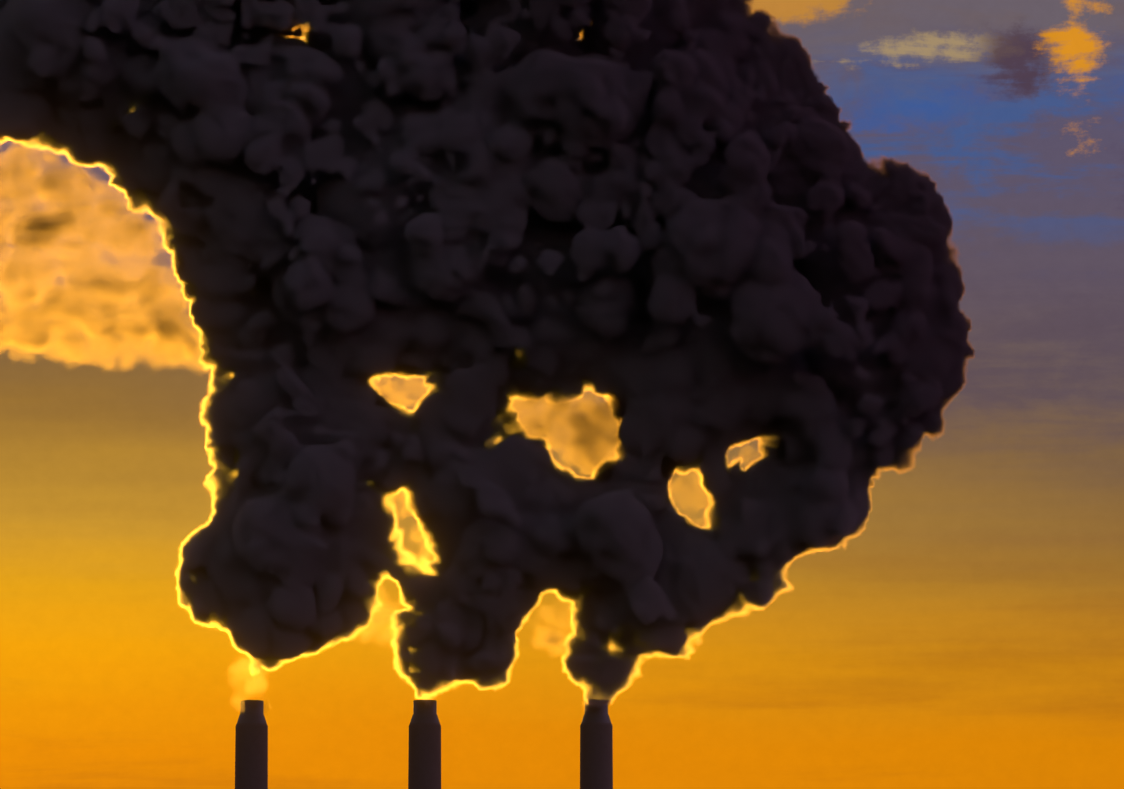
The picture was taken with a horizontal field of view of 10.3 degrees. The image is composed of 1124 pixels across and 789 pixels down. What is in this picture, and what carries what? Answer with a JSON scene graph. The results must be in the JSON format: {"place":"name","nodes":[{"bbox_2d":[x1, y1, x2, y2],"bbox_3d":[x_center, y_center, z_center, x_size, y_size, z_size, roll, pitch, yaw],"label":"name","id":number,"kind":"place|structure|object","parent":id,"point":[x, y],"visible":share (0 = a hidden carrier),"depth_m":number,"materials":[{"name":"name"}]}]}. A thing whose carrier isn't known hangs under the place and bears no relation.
{"place":"outdoors","nodes":[
{"label":"outdoors","id":0,"kind":"place"},
{"bbox_2d":[235,700,267,788],"bbox_3d":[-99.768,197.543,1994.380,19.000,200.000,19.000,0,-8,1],"label":"chimney","id":1,"kind":"object","parent":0,"point":[251,751],"visible":1,"depth_m":2002.70,"materials":[{"name":"concrete"}]},
{"bbox_2d":[408,700,440,788],"bbox_3d":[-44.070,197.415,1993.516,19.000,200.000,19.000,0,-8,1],"label":"chimney","id":2,"kind":"object","parent":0,"point":[424,761],"visible":1,"depth_m":2001.83,"materials":[{"name":"concrete"}]},
{"bbox_2d":[0,0,1123,788],"label":"sky","id":3,"kind":"structure","parent":0,"point":[740,380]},
{"bbox_2d":[580,700,612,788],"bbox_3d":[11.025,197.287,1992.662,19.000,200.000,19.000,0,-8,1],"label":"chimney","id":4,"kind":"object","parent":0,"point":[596,749],"visible":1,"depth_m":2000.89,"materials":[{"name":"concrete"}]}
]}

